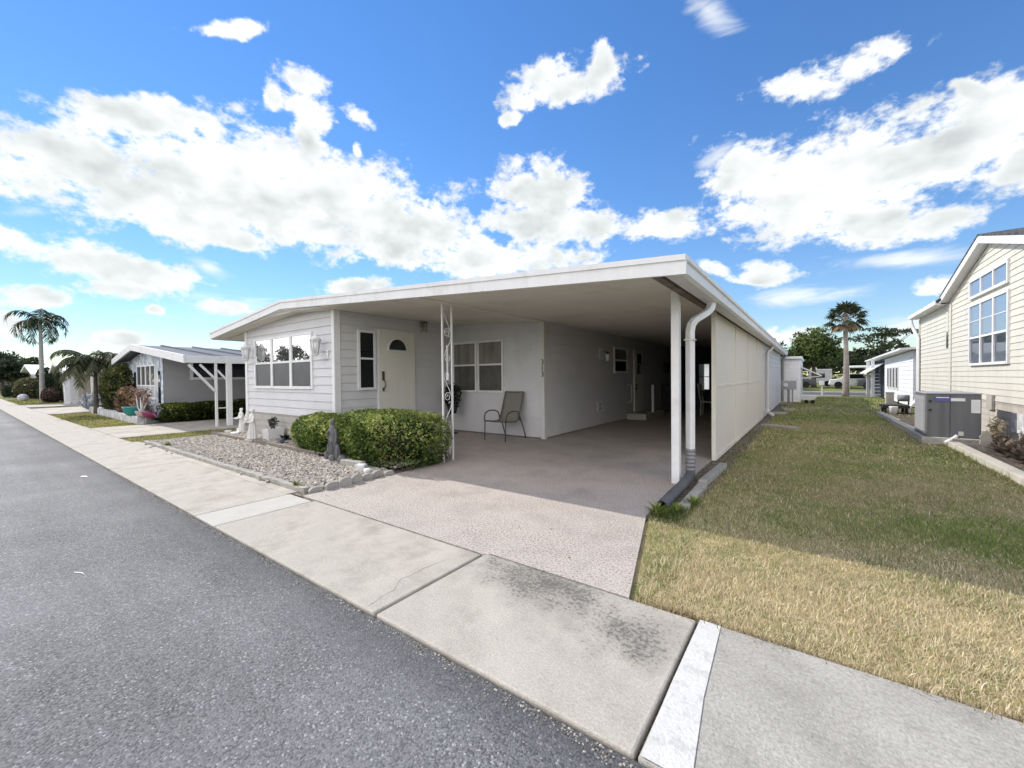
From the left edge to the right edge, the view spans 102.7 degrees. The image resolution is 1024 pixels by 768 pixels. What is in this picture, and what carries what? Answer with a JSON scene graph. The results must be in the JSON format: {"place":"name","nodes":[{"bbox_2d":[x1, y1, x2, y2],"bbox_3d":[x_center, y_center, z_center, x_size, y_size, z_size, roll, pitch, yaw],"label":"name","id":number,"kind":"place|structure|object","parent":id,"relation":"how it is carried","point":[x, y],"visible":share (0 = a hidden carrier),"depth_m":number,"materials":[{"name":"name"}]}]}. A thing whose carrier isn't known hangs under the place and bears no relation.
{"place":"outdoors","nodes":[
{"label":"outdoors","id":0,"kind":"place"},
{"bbox_2d":[13,414,56,420],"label":"pavement","id":1,"kind":"structure","parent":0,"point":[32,417],"depth_m":16.16,"materials":[{"name":"concrete"}]},
{"bbox_2d":[6,399,64,404],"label":"lawn grass","id":2,"kind":"structure","parent":0,"point":[31,402],"depth_m":28.05,"materials":[{"name":"green plant"}]},
{"bbox_2d":[21,418,74,427],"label":"pavement","id":3,"kind":"structure","parent":0,"point":[43,422],"depth_m":14.08,"materials":[{"name":"concrete"}]},
{"bbox_2d":[21,403,80,408],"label":"driveway","id":4,"kind":"structure","parent":0,"point":[35,406],"depth_m":24.17,"materials":[{"name":"concrete"}]},
{"bbox_2d":[49,362,99,403],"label":"cream gable house","id":5,"kind":"structure","parent":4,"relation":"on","point":[70,392],"depth_m":27.43,"materials":[{"name":"white"}]},
{"bbox_2d":[78,375,99,401],"bbox_3d":[-28.501,0.286,28.410,0.030,1.850,2.200,0,1,36],"label":"garage door","id":6,"kind":"structure","parent":5,"relation":"in","point":[87,387],"depth_m":27.82,"materials":[{"name":"beige metal"}]},
{"bbox_2d":[54,373,62,400],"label":"column hedge","id":7,"kind":"object","parent":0,"point":[57,386],"depth_m":29.72,"materials":[{"name":"green plant"}]},
{"bbox_2d":[33,407,90,414],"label":"driveway","id":8,"kind":"structure","parent":0,"point":[60,410],"depth_m":19.95,"materials":[{"name":"concrete"}]},
{"bbox_2d":[33,424,98,436],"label":"pavement","id":9,"kind":"structure","parent":0,"point":[48,431],"depth_m":11.94,"materials":[{"name":"concrete"}]},
{"bbox_2d":[49,432,131,449],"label":"pavement","id":10,"kind":"structure","parent":0,"point":[82,440],"depth_m":9.73,"materials":[{"name":"concrete"}]},
{"bbox_2d":[51,412,143,427],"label":"lawn","id":11,"kind":"structure","parent":0,"point":[97,421],"depth_m":14.31,"materials":[{"name":"green plant"}]},
{"bbox_2d":[49,350,128,413],"bbox_3d":[-18.082,-0.086,17.846,2.585,2.737,2.527,-1,1,-25],"label":"date palm","id":12,"kind":"object","parent":11,"relation":"on","point":[98,363],"visible":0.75,"depth_m":17.19,"materials":[{"name":"green plant"}]},
{"bbox_2d":[88,406,170,423],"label":"planter wall","id":13,"kind":"structure","parent":11,"relation":"on","point":[115,414],"depth_m":14.67,"materials":[{"name":"stone"}]},
{"bbox_2d":[134,411,148,416],"bbox_3d":[-12.254,0.997,13.570,0.378,0.200,0.378,0,1,36],"label":"clay pot","id":14,"kind":"object","parent":13,"relation":"on","point":[138,413],"visible":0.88,"depth_m":13.42,"materials":[{"name":"pink ceramic"}]},
{"bbox_2d":[127,388,152,410],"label":"succulent","id":15,"kind":"object","parent":14,"relation":"in","point":[142,406],"visible":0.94,"depth_m":13.64,"materials":[{"name":"beige plant"}]},
{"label":"planter soil","id":16,"kind":"structure","parent":13,"relation":"in","visible":0},
{"bbox_2d":[67,392,100,408],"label":"silver plant","id":17,"kind":"object","parent":16,"relation":"on","point":[87,400],"visible":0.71,"depth_m":18.94,"materials":[{"name":"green plant"}]},
{"bbox_2d":[98,364,133,409],"bbox_3d":[-16.523,0.227,17.229,3.400,2.187,1.186,0,1,36],"label":"tall bush","id":18,"kind":"object","parent":16,"relation":"on","point":[115,378],"visible":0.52,"depth_m":16.57,"materials":[{"name":"green plant"}]},
{"bbox_2d":[113,385,142,411],"bbox_3d":[-14.751,0.664,15.730,2.410,1.262,0.804,0,1,36],"label":"red bush","id":19,"kind":"object","parent":16,"relation":"on","point":[122,396],"visible":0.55,"depth_m":15.29,"materials":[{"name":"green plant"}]},
{"bbox_2d":[154,398,245,421],"bbox_3d":[-10.979,0.913,15.477,1.222,0.728,4.121,0,1,25],"label":"hedge","id":20,"kind":"object","parent":16,"relation":"on","point":[180,411],"visible":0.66,"depth_m":14.38,"materials":[{"name":"green plant"}]},
{"bbox_2d":[74,443,185,471],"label":"pavement","id":21,"kind":"structure","parent":0,"point":[113,458],"depth_m":7.57,"materials":[{"name":"concrete"}]},
{"bbox_2d":[90,419,247,438],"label":"driveway","id":22,"kind":"structure","parent":0,"point":[120,432],"depth_m":12.11,"materials":[{"name":"concrete"}]},
{"bbox_2d":[122,427,235,441],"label":"lawn grass","id":23,"kind":"structure","parent":0,"point":[166,436],"depth_m":10.42,"materials":[{"name":"green plant"}]},
{"bbox_2d":[114,461,287,517],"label":"pavement","id":24,"kind":"structure","parent":0,"point":[194,490],"depth_m":5.36,"materials":[{"name":"concrete"}]},
{"bbox_2d":[132,441,296,494],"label":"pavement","id":25,"kind":"structure","parent":0,"point":[254,480],"depth_m":6.29,"materials":[{"name":"concrete"}]},
{"bbox_2d":[196,494,311,528],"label":"pavement","id":26,"kind":"structure","parent":0,"point":[214,519],"depth_m":4.39,"materials":[{"name":"concrete"}]},
{"bbox_2d":[141,431,446,496],"bbox_3d":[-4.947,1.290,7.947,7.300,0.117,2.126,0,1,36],"label":"gravel","id":27,"kind":"structure","parent":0,"point":[282,463],"depth_m":7.08,"materials":[{"name":"grey gravel"}]},
{"bbox_2d":[200,457,230,468],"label":"bed kerb","id":28,"kind":"structure","parent":27,"relation":"on","point":[215,463],"depth_m":6.78,"materials":[{"name":"grey concrete"}]},
{"bbox_2d":[233,408,247,431],"bbox_3d":[-7.042,0.957,10.618,0.375,0.675,0.323,0,1,36],"label":"statue","id":29,"kind":"object","parent":27,"relation":"on","point":[241,425],"visible":0.91,"depth_m":10.59,"materials":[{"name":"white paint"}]},
{"bbox_2d":[228,465,264,478],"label":"bed kerb","id":30,"kind":"structure","parent":27,"relation":"on","point":[244,471],"depth_m":6.11,"materials":[{"name":"grey concrete"}]},
{"bbox_2d":[243,408,261,441],"bbox_3d":[-5.798,0.926,9.149,0.300,0.761,0.253,0,1,28],"label":"statue","id":31,"kind":"object","parent":27,"relation":"on","point":[252,432],"visible":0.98,"depth_m":9.10,"materials":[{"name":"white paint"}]},
{"bbox_2d":[261,416,284,440],"bbox_3d":[-5.420,1.000,9.278,0.360,0.542,0.360,0,1,36],"label":"square planter","id":32,"kind":"object","parent":27,"relation":"on","point":[273,432],"visible":1,"depth_m":9.20,"materials":[{"name":"white paint"}]},
{"bbox_2d":[251,439,316,454],"bbox_3d":[-4.754,1.277,8.360,2.840,0.105,0.048,0,1,36],"label":"edging board","id":33,"kind":"object","parent":27,"relation":"on","point":[291,448],"visible":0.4,"depth_m":8.18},
{"bbox_2d":[260,475,309,492],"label":"bed kerb","id":34,"kind":"structure","parent":27,"relation":"on","point":[286,484],"depth_m":5.34,"materials":[{"name":"grey concrete"}]},
{"bbox_2d":[289,411,351,453],"bbox_3d":[-3.559,0.916,7.850,2.141,0.803,0.837,0,1,36],"label":"shrub","id":35,"kind":"object","parent":27,"relation":"on","point":[313,429],"visible":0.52,"depth_m":7.56,"materials":[{"name":"green plant"}]},
{"bbox_2d":[321,418,341,461],"bbox_3d":[-3.033,0.951,6.912,0.416,0.731,0.310,0,1,36],"label":"statue","id":36,"kind":"object","parent":27,"relation":"on","point":[332,453],"visible":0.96,"depth_m":6.87,"materials":[{"name":"stone"}]},
{"bbox_2d":[328,407,452,469],"bbox_3d":[-2.098,0.864,7.028,2.283,0.909,1.344,0,1,36],"label":"hedge","id":37,"kind":"object","parent":27,"relation":"on","point":[395,435],"visible":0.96,"depth_m":6.51,"materials":[{"name":"green plant"}]},
{"bbox_2d":[0,410,646,767],"bbox_3d":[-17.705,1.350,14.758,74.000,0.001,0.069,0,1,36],"label":"road","id":38,"kind":"structure","parent":0,"point":[588,746],"depth_m":2.07,"materials":[{"name":"grey asphalt"}]},
{"bbox_2d":[14,418,633,767],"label":"road grit","id":39,"kind":"object","parent":38,"relation":"on","point":[543,719],"visible":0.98,"depth_m":2.15,"materials":[{"name":"grey gravel"}]},
{"bbox_2d":[215,501,480,617],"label":"pavement","id":40,"kind":"structure","parent":0,"point":[359,562],"depth_m":3.30,"materials":[{"name":"concrete"}]},
{"bbox_2d":[3,399,695,761],"bbox_3d":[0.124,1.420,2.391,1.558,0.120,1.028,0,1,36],"label":"pavement","id":41,"kind":"structure","parent":0,"point":[597,665],"depth_m":2.18,"materials":[{"name":"concrete"}]},
{"bbox_2d":[0,375,914,430],"bbox_3d":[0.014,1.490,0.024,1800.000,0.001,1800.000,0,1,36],"label":"ground","id":42,"kind":"structure","parent":0,"point":[833,388],"depth_m":37.94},
{"bbox_2d":[0,358,28,383],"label":"broad tree","id":43,"kind":"object","parent":42,"relation":"on","point":[10,369],"visible":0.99,"depth_m":52.38,"materials":[{"name":"green plant"}]},
{"bbox_2d":[11,377,36,398],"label":"round bush","id":44,"kind":"object","parent":42,"relation":"on","point":[26,386],"visible":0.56,"depth_m":34.66,"materials":[{"name":"green plant"}]},
{"bbox_2d":[20,365,50,377],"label":"white house","id":45,"kind":"structure","parent":42,"relation":"on","point":[31,370],"depth_m":49.39,"materials":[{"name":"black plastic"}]},
{"bbox_2d":[111,344,245,425],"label":"stone front house","id":46,"kind":"structure","parent":42,"relation":"on","point":[169,374],"depth_m":14.74,"materials":[{"name":"grey"}]},
{"bbox_2d":[136,364,156,399],"bbox_3d":[-13.835,-0.079,15.471,2.500,1.280,0.057,0,1,36],"label":"window","id":47,"kind":"structure","parent":46,"relation":"in","point":[145,374],"depth_m":15.31,"materials":[{"name":"grey"}]},
{"bbox_2d":[190,363,244,379],"bbox_3d":[-11.071,-0.534,15.643,0.057,0.730,2.000,0,1,36],"label":"window","id":48,"kind":"structure","parent":46,"relation":"in","point":[238,370],"depth_m":15.50,"materials":[{"name":"black glass"}]},
{"bbox_2d":[786,327,843,386],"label":"broad tree","id":49,"kind":"object","parent":42,"relation":"on","point":[811,349],"visible":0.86,"depth_m":43.77,"materials":[{"name":"green plant"}]},
{"bbox_2d":[808,369,831,385],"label":"camper van","id":50,"kind":"object","parent":42,"relation":"on","point":[826,376],"visible":0.54,"depth_m":47.02,"materials":[{"name":"white"}]},
{"bbox_2d":[803,354,855,375],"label":"broad tree","id":51,"kind":"object","parent":42,"relation":"on","point":[833,368],"visible":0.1,"depth_m":51.28,"materials":[{"name":"green plant"}]},
{"bbox_2d":[823,301,869,395],"bbox_3d":[21.064,-2.236,25.874,2.655,6.018,2.701,0,1,36],"label":"cabbage palm","id":52,"kind":"object","parent":42,"relation":"on","point":[847,310],"visible":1,"depth_m":25.69,"materials":[{"name":"green plant"}]},
{"bbox_2d":[828,373,865,387],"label":"parked car","id":53,"kind":"object","parent":42,"relation":"on","point":[838,383],"visible":0.47,"depth_m":41.04,"materials":[{"name":"white"}]},
{"bbox_2d":[834,341,887,371],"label":"broad tree","id":54,"kind":"object","parent":42,"relation":"on","point":[859,356],"visible":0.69,"depth_m":44.98,"materials":[{"name":"green plant"}]},
{"bbox_2d":[839,326,918,346],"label":"thin tree","id":55,"kind":"object","parent":42,"relation":"on","point":[891,333],"visible":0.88,"depth_m":51.62,"materials":[{"name":"green plant"}]},
{"bbox_2d":[860,347,915,406],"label":"white house","id":56,"kind":"structure","parent":42,"relation":"on","point":[894,371],"depth_m":20.64,"materials":[{"name":"white wood"}]},
{"bbox_2d":[870,339,910,358],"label":"broad tree","id":57,"kind":"object","parent":42,"relation":"on","point":[890,346],"visible":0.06,"depth_m":45.55,"materials":[{"name":"green plant"}]},
{"bbox_2d":[908,227,1023,442],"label":"cream house","id":58,"kind":"structure","parent":42,"relation":"on","point":[970,337],"depth_m":9.04,"materials":[{"name":"beige wood"}]},
{"bbox_2d":[968,288,1010,365],"bbox_3d":[10.298,-1.140,8.879,0.062,1.450,2.430,0,1,36],"label":"window","id":59,"kind":"structure","parent":58,"relation":"in","point":[989,325],"depth_m":8.72,"materials":[{"name":"grey"}]},
{"bbox_2d":[969,258,1010,300],"bbox_3d":[10.296,-2.215,8.873,0.062,0.460,2.400,0,1,36],"label":"window","id":60,"kind":"structure","parent":58,"relation":"in","point":[998,275],"depth_m":8.69,"materials":[{"name":"white glass"}]},
{"bbox_2d":[303,409,712,598],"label":"driveway","id":61,"kind":"structure","parent":0,"point":[572,472],"depth_m":4.86,"materials":[{"name":"grey concrete"}]},
{"bbox_2d":[441,304,453,461],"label":"ornamental column","id":62,"kind":"structure","parent":61,"relation":"on","point":[443,355],"depth_m":6.89,"materials":[{"name":"white metal"}]},
{"bbox_2d":[444,383,461,433],"bbox_3d":[-1.515,0.603,10.343,0.532,1.285,0.521,0,1,36],"label":"potted plant","id":63,"kind":"object","parent":61,"relation":"on","point":[456,396],"visible":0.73,"depth_m":10.27,"materials":[{"name":"green plant"}]},
{"bbox_2d":[209,253,787,483],"bbox_3d":[2.904,-0.415,15.985,12.255,3.150,20.956,0,1,36],"label":"mobile home","id":64,"kind":"object","parent":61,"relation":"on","point":[539,338],"visible":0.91,"depth_m":9.22,"materials":[{"name":"grey"}]},
{"bbox_2d":[240,342,256,363],"bbox_3d":[-6.576,-0.766,10.221,0.340,0.536,0.224,-1,1,-35],"label":"wall lantern","id":65,"kind":"object","parent":64,"relation":"attached to","point":[245,348],"depth_m":10.15,"materials":[{"name":"white glass"}]},
{"bbox_2d":[254,331,313,388],"bbox_3d":[-5.342,-0.503,9.473,2.790,1.220,0.057,0,1,36],"label":"window","id":66,"kind":"structure","parent":64,"relation":"in","point":[284,361],"depth_m":9.37,"materials":[{"name":"grey glass"}]},
{"bbox_2d":[309,333,328,359],"bbox_3d":[-3.913,-0.760,8.273,0.340,0.536,0.224,-1,1,-35],"label":"wall lantern","id":67,"kind":"object","parent":64,"relation":"attached to","point":[315,340],"depth_m":8.20,"materials":[{"name":"white glass"}]},
{"bbox_2d":[357,330,376,389],"bbox_3d":[-3.100,-0.508,8.755,0.057,1.270,0.430,0,1,36],"label":"window","id":68,"kind":"structure","parent":64,"relation":"in","point":[366,340],"depth_m":8.75,"materials":[{"name":"black"}]},
{"bbox_2d":[379,330,414,419],"bbox_3d":[-2.600,-0.148,9.364,0.107,2.080,0.950,0,1,36],"label":"entrance door","id":69,"kind":"structure","parent":64,"relation":"in","point":[396,349],"depth_m":9.35,"materials":[{"name":"white"}]},
{"bbox_2d":[453,341,476,391],"bbox_3d":[-1.228,-0.436,10.592,0.830,1.290,0.057,0,1,36],"label":"window","id":70,"kind":"structure","parent":64,"relation":"in","point":[464,353],"depth_m":10.57,"materials":[{"name":"white glass"}]},
{"bbox_2d":[477,339,503,392],"bbox_3d":[-0.538,-0.435,10.088,0.820,1.290,0.057,0,1,36],"label":"window","id":71,"kind":"structure","parent":64,"relation":"in","point":[490,353],"depth_m":10.08,"materials":[{"name":"white glass"}]},
{"bbox_2d":[613,347,627,372],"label":"window","id":72,"kind":"structure","parent":64,"relation":"in","point":[620,355],"depth_m":12.86,"materials":[{"name":"black"}]},
{"bbox_2d":[633,349,642,411],"bbox_3d":[4.409,-0.125,14.176,0.120,2.100,0.870,0,1,36],"label":"side door","id":73,"kind":"structure","parent":64,"relation":"in","point":[637,354],"depth_m":14.10,"materials":[{"name":"white"}]},
{"bbox_2d":[484,391,525,441],"bbox_3d":[-0.155,0.716,9.311,0.649,1.076,0.805,0,1,36],"label":"patio chair","id":74,"kind":"object","parent":61,"relation":"on","point":[511,407],"visible":1,"depth_m":9.46,"materials":[{"name":"brown metal"}]},
{"bbox_2d":[260,451,1015,671],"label":"fallen leaves","id":75,"kind":"object","parent":61,"relation":"on","point":[722,485],"visible":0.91,"depth_m":3.80,"materials":[{"name":"brown plant"}]},
{"bbox_2d":[661,384,685,410],"bbox_3d":[6.662,0.542,16.726,0.690,1.040,1.480,0,1,36],"label":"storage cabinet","id":76,"kind":"object","parent":61,"relation":"on","point":[666,397],"visible":0.35,"depth_m":16.29,"materials":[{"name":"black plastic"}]},
{"bbox_2d":[0,0,1023,374],"label":"sky","id":77,"kind":"structure","parent":0,"point":[173,172],"materials":[{"name":"blue"}]},
{"bbox_2d":[646,404,784,524],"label":"bare soil","id":78,"kind":"structure","parent":0,"point":[758,427],"depth_m":7.07,"materials":[{"name":"brown soil"}]},
{"bbox_2d":[646,498,696,523],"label":"lawn grass","id":79,"kind":"structure","parent":78,"relation":"on","point":[671,513],"depth_m":4.11,"materials":[{"name":"green plant"}]},
{"bbox_2d":[658,471,694,508],"bbox_3d":[1.943,1.226,4.808,0.120,0.156,1.410,0,1,35],"label":"drain pipe","id":80,"kind":"object","parent":78,"relation":"on","point":[672,494],"visible":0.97,"depth_m":4.68,"materials":[{"name":"grey plastic"}]},
{"bbox_2d":[679,483,706,509],"bbox_3d":[2.123,1.312,4.779,0.110,0.080,1.070,0,1,35],"label":"edging slab","id":81,"kind":"object","parent":78,"relation":"on","point":[698,489],"depth_m":4.80,"materials":[{"name":"grey concrete"}]},
{"bbox_2d":[698,462,726,485],"bbox_3d":[2.848,1.276,5.778,0.100,0.105,1.320,0,1,38],"label":"edging slab","id":82,"kind":"object","parent":78,"relation":"on","point":[710,476],"depth_m":5.64,"materials":[{"name":"grey concrete"}]},
{"bbox_2d":[693,430,760,481],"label":"lawn grass","id":83,"kind":"structure","parent":78,"relation":"on","point":[737,452],"depth_m":7.51,"materials":[{"name":"plant"}]},
{"bbox_2d":[629,397,1023,724],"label":"lawn","id":84,"kind":"structure","parent":0,"point":[637,574],"depth_m":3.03,"materials":[{"name":"green plant"}]},
{"bbox_2d":[634,524,702,606],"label":"lawn grass","id":85,"kind":"structure","parent":84,"relation":"on","point":[667,558],"depth_m":3.04,"materials":[{"name":"beige plant"}]},
{"bbox_2d":[781,381,796,404],"bbox_3d":[12.650,0.411,18.713,0.570,1.120,0.280,0,1,36],"label":"electric meter","id":86,"kind":"object","parent":84,"relation":"on","point":[788,386],"visible":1,"depth_m":18.67,"materials":[{"name":"grey metal"}]},
{"bbox_2d":[780,356,821,401],"bbox_3d":[15.071,-0.304,24.317,5.220,2.320,6.750,0,1,36],"label":"white annex","id":87,"kind":"object","parent":84,"relation":"on","point":[793,368],"visible":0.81,"depth_m":20.89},
{"bbox_2d":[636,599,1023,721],"bbox_3d":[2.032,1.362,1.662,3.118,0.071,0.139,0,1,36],"label":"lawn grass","id":88,"kind":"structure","parent":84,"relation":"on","point":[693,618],"depth_m":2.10,"materials":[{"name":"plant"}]},
{"bbox_2d":[745,413,988,468],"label":"lawn grass","id":89,"kind":"structure","parent":84,"relation":"on","point":[847,420],"depth_m":8.81,"materials":[{"name":"green plant"}]},
{"bbox_2d":[890,419,914,433],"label":"bed kerb","id":90,"kind":"structure","parent":84,"relation":"on","point":[901,425],"depth_m":10.53,"materials":[{"name":"concrete"}]},
{"bbox_2d":[939,444,1022,490],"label":"lawn grass","id":91,"kind":"structure","parent":84,"relation":"on","point":[977,463],"depth_m":6.07,"materials":[{"name":"green plant"}]},
{"bbox_2d":[638,627,1023,767],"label":"pavement","id":92,"kind":"structure","parent":0,"point":[766,704],"depth_m":1.65,"materials":[{"name":"concrete"}]},
{"bbox_2d":[641,620,720,767],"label":"painted stripe","id":93,"kind":"object","parent":92,"relation":"on","point":[672,739],"visible":1,"depth_m":1.71,"materials":[{"name":"white paint"}]},
{"bbox_2d":[803,392,876,395],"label":"road","id":94,"kind":"structure","parent":0,"point":[831,393],"depth_m":29.88,"materials":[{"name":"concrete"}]},
{"bbox_2d":[778,396,914,416],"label":"lawn grass","id":95,"kind":"structure","parent":0,"point":[861,401],"depth_m":17.80,"materials":[{"name":"green plant"}]},
{"bbox_2d":[703,448,1023,544],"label":"lawn grass","id":96,"kind":"structure","parent":0,"point":[894,468],"depth_m":5.00,"materials":[{"name":"green plant"}]},
{"bbox_2d":[880,409,1023,470],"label":"mulch bed","id":97,"kind":"object","parent":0,"point":[1006,459],"visible":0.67,"depth_m":7.21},
{"bbox_2d":[879,404,909,413],"bbox_3d":[13.582,0.879,14.560,0.700,0.298,0.900,0,1,36],"label":"bench","id":98,"kind":"object","parent":97,"relation":"on","point":[884,407],"visible":0.96,"depth_m":14.36,"materials":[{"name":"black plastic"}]},
{"bbox_2d":[909,391,994,446],"bbox_3d":[9.127,0.686,8.459,1.150,1.035,1.300,0,1,36],"label":"air conditioner","id":99,"kind":"object","parent":97,"relation":"on","point":[941,417],"visible":0.91,"depth_m":8.14,"materials":[{"name":"grey metal"}]},
{"bbox_2d":[948,441,1018,473],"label":"bed kerb","id":100,"kind":"structure","parent":97,"relation":"on","point":[992,462],"depth_m":6.50,"materials":[{"name":"concrete"}]},
{"bbox_2d":[979,429,992,451],"bbox_3d":[8.419,1.001,7.278,0.241,0.397,0.058,-1,1,2],"label":"garden ornament","id":101,"kind":"object","parent":97,"relation":"on","point":[985,436],"visible":0.92,"depth_m":7.27,"materials":[{"name":"stone"}]},
{"bbox_2d":[986,415,1009,445],"bbox_3d":[8.967,0.864,7.566,0.289,0.587,0.326,0,1,36],"label":"dry shrub","id":102,"kind":"object","parent":97,"relation":"on","point":[996,427],"visible":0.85,"depth_m":7.56,"materials":[{"name":"beige plant"}]},
{"bbox_2d":[980,438,1023,454],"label":"bromeliad","id":103,"kind":"object","parent":97,"relation":"on","point":[998,449],"visible":0.73,"depth_m":6.84,"materials":[{"name":"brown plant"}]},
{"bbox_2d":[995,444,1023,460],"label":"bromeliad","id":104,"kind":"object","parent":97,"relation":"on","point":[1015,455],"visible":0.97,"depth_m":6.35,"materials":[{"name":"brown plant"}]},
{"bbox_2d":[1003,469,1023,486],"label":"bed kerb","id":105,"kind":"structure","parent":97,"relation":"on","point":[1016,475],"depth_m":5.41,"materials":[{"name":"concrete"}]},
{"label":"lawn","id":106,"kind":"structure","parent":0,"visible":0},
{"bbox_2d":[3,308,69,400],"bbox_3d":[-35.058,-2.149,30.341,3.181,6.783,3.308,0,1,36],"label":"queen palm","id":107,"kind":"object","parent":106,"relation":"on","point":[33,322],"visible":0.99,"depth_m":30.32,"materials":[{"name":"green plant"}]},
{"bbox_2d":[35,367,60,398],"bbox_3d":[-37.110,-0.046,32.779,3.295,2.682,1.362,0,1,36],"label":"column hedge","id":108,"kind":"object","parent":106,"relation":"on","point":[49,380],"depth_m":32.02,"materials":[{"name":"green plant"}]},
{"bbox_2d":[40,387,60,401],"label":"bush","id":109,"kind":"object","parent":106,"relation":"on","point":[49,394],"visible":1,"depth_m":28.17,"materials":[{"name":"brown plant"}]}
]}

